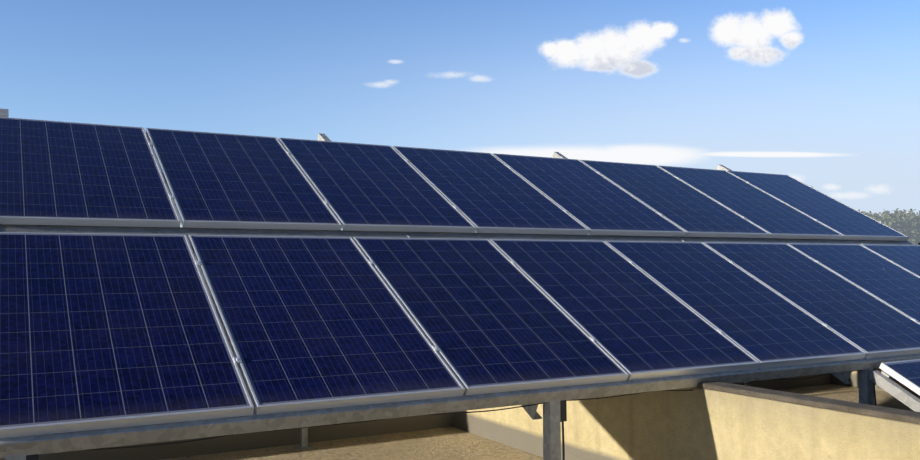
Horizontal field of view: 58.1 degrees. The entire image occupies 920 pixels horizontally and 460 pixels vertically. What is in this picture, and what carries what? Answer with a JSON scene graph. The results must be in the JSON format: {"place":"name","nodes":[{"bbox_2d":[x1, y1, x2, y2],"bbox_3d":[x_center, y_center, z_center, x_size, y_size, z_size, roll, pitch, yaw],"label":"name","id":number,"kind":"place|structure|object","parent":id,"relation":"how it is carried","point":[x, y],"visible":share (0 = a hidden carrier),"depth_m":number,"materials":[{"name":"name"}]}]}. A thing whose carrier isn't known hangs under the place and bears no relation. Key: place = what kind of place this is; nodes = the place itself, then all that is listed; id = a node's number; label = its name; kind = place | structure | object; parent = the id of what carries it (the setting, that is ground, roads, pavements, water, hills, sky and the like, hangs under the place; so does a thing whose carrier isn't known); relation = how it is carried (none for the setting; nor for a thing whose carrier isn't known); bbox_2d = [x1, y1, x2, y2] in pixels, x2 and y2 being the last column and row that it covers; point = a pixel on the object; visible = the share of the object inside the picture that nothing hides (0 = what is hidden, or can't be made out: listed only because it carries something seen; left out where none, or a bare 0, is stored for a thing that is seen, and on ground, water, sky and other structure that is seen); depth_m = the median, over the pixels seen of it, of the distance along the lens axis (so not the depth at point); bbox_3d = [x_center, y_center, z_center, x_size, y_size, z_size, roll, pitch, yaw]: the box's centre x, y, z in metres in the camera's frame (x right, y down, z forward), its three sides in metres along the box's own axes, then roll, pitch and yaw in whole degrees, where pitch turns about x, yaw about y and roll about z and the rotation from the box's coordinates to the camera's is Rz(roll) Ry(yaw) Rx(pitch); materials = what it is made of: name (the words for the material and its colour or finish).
{"place":"outdoors","nodes":[
{"label":"outdoors","id":0,"kind":"place"},
{"bbox_2d":[0,0,919,236],"label":"sky","id":1,"kind":"structure","parent":0,"point":[824,95],"materials":[{"name":"blue"}]},
{"bbox_2d":[161,384,919,459],"bbox_3d":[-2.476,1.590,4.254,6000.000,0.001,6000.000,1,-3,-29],"label":"ground","id":2,"kind":"structure","parent":0,"point":[449,443],"depth_m":6.37,"materials":[{"name":"beige concrete"}]},
{"bbox_2d":[38,374,831,459],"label":"back wall","id":3,"kind":"structure","parent":2,"relation":"on","point":[244,441],"depth_m":6.46,"materials":[{"name":"beige concrete"}]},
{"bbox_2d":[0,108,919,459],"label":"steel structure","id":4,"kind":"object","parent":2,"relation":"on","point":[16,448],"visible":0.23,"depth_m":3.93,"materials":[{"name":"grey metal"}]},
{"bbox_2d":[77,434,235,450],"bbox_3d":[-1.199,0.850,3.314,0.682,0.023,0.013,1,-3,-29],"label":"string cable","id":5,"kind":"object","parent":4,"relation":"attached to","point":[158,444],"visible":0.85,"depth_m":3.31,"materials":[{"name":"black plastic"}]},
{"bbox_2d":[252,418,390,432],"bbox_3d":[-0.545,0.859,3.679,0.817,0.015,0.011,1,-3,-30],"label":"string cable","id":6,"kind":"object","parent":4,"relation":"attached to","point":[327,425],"visible":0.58,"depth_m":3.67,"materials":[{"name":"black plastic"}]},
{"bbox_2d":[26,368,876,459],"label":"junction boxes","id":7,"kind":"object","parent":4,"relation":"attached to","point":[563,410],"visible":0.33,"depth_m":4.25,"materials":[{"name":"black plastic"}]},
{"bbox_2d":[0,117,919,438],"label":"array frames","id":8,"kind":"structure","parent":4,"relation":"on","point":[194,415],"depth_m":4.89,"materials":[{"name":"silver metal"}]},
{"bbox_2d":[0,118,919,427],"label":"solar panels","id":9,"kind":"object","parent":8,"relation":"in","point":[106,326],"visible":1,"depth_m":5.07,"materials":[{"name":"blue glass"}]},
{"bbox_2d":[0,224,919,411],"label":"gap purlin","id":10,"kind":"object","parent":4,"relation":"attached to","point":[895,390],"visible":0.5,"depth_m":5.39,"materials":[{"name":"grey metal"}]},
{"bbox_2d":[427,402,546,414],"bbox_3d":[0.144,0.879,4.065,0.762,0.023,0.017,1,-3,-29],"label":"string cable","id":11,"kind":"object","parent":4,"relation":"attached to","point":[486,410],"visible":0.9,"depth_m":4.06,"materials":[{"name":"black plastic"}]},
{"bbox_2d":[562,422,564,459],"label":"cable post","id":12,"kind":"object","parent":4,"relation":"attached to","point":[563,450],"visible":1,"depth_m":4.24,"materials":[{"name":"black plastic"}]},
{"bbox_2d":[567,391,652,400],"bbox_3d":[0.774,0.888,4.421,0.686,0.021,0.014,1,-3,-29],"label":"string cable","id":13,"kind":"object","parent":4,"relation":"attached to","point":[606,397],"visible":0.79,"depth_m":4.42,"materials":[{"name":"black plastic"}]},
{"bbox_2d":[661,380,760,390],"bbox_3d":[1.463,0.908,4.810,0.900,0.032,0.015,1,-3,-29],"label":"string cable","id":14,"kind":"object","parent":4,"relation":"attached to","point":[692,389],"visible":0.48,"depth_m":4.72,"materials":[{"name":"black plastic"}]},
{"bbox_2d":[768,373,830,379],"bbox_3d":[2.143,0.921,5.191,0.661,0.028,0.019,1,-3,-29],"label":"string cable","id":15,"kind":"object","parent":4,"relation":"attached to","point":[799,378],"visible":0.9,"depth_m":5.18,"materials":[{"name":"black plastic"}]},
{"bbox_2d":[874,385,876,405],"bbox_3d":[2.802,1.322,5.581,0.020,0.583,0.256,-2,-3,27],"label":"cable post","id":16,"kind":"object","parent":4,"relation":"attached to","point":[875,396],"visible":0.19,"depth_m":5.49,"materials":[{"name":"black plastic"}]},
{"bbox_2d":[879,359,919,394],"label":"low array frames","id":17,"kind":"structure","parent":4,"relation":"attached to","point":[903,380],"depth_m":5.33,"materials":[{"name":"silver metal"}]},
{"bbox_2d":[886,360,919,386],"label":"solar panel","id":18,"kind":"object","parent":17,"relation":"in","point":[909,370],"visible":1,"depth_m":5.42,"materials":[{"name":"blue glass"}]},
{"bbox_2d":[453,368,919,459],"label":"walls","id":19,"kind":"structure","parent":2,"relation":"on","point":[700,424],"depth_m":4.71,"materials":[{"name":"beige paint"}]},
{"bbox_2d":[696,381,919,424],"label":"wall caps","id":20,"kind":"object","parent":19,"relation":"on","point":[907,416],"depth_m":4.06,"materials":[{"name":"grey concrete"}]},
{"bbox_2d":[863,211,887,225],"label":"tree","id":21,"kind":"object","parent":2,"relation":"on","point":[871,216],"visible":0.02,"depth_m":151.40,"materials":[{"name":"green plant"}]},
{"bbox_2d":[868,211,903,233],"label":"tree","id":22,"kind":"object","parent":2,"relation":"on","point":[885,219],"visible":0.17,"depth_m":147.37,"materials":[{"name":"green plant"}]},
{"bbox_2d":[866,210,907,220],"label":"tree","id":23,"kind":"object","parent":2,"relation":"on","point":[883,213],"depth_m":153.26,"materials":[{"name":"green plant"}]},
{"bbox_2d":[875,212,919,235],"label":"tree","id":24,"kind":"object","parent":2,"relation":"on","point":[904,213],"depth_m":156.41,"materials":[{"name":"green plant"}]},
{"bbox_2d":[886,208,919,216],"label":"tree","id":25,"kind":"object","parent":2,"relation":"on","point":[896,211],"depth_m":159.90,"materials":[{"name":"green plant"}]},
{"bbox_2d":[891,211,919,244],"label":"tree","id":26,"kind":"object","parent":2,"relation":"on","point":[910,228],"visible":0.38,"depth_m":148.94,"materials":[{"name":"green plant"}]},
{"bbox_2d":[891,209,919,244],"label":"tree","id":27,"kind":"object","parent":2,"relation":"on","point":[913,220],"visible":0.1,"depth_m":154.32,"materials":[{"name":"green plant"}]}
]}

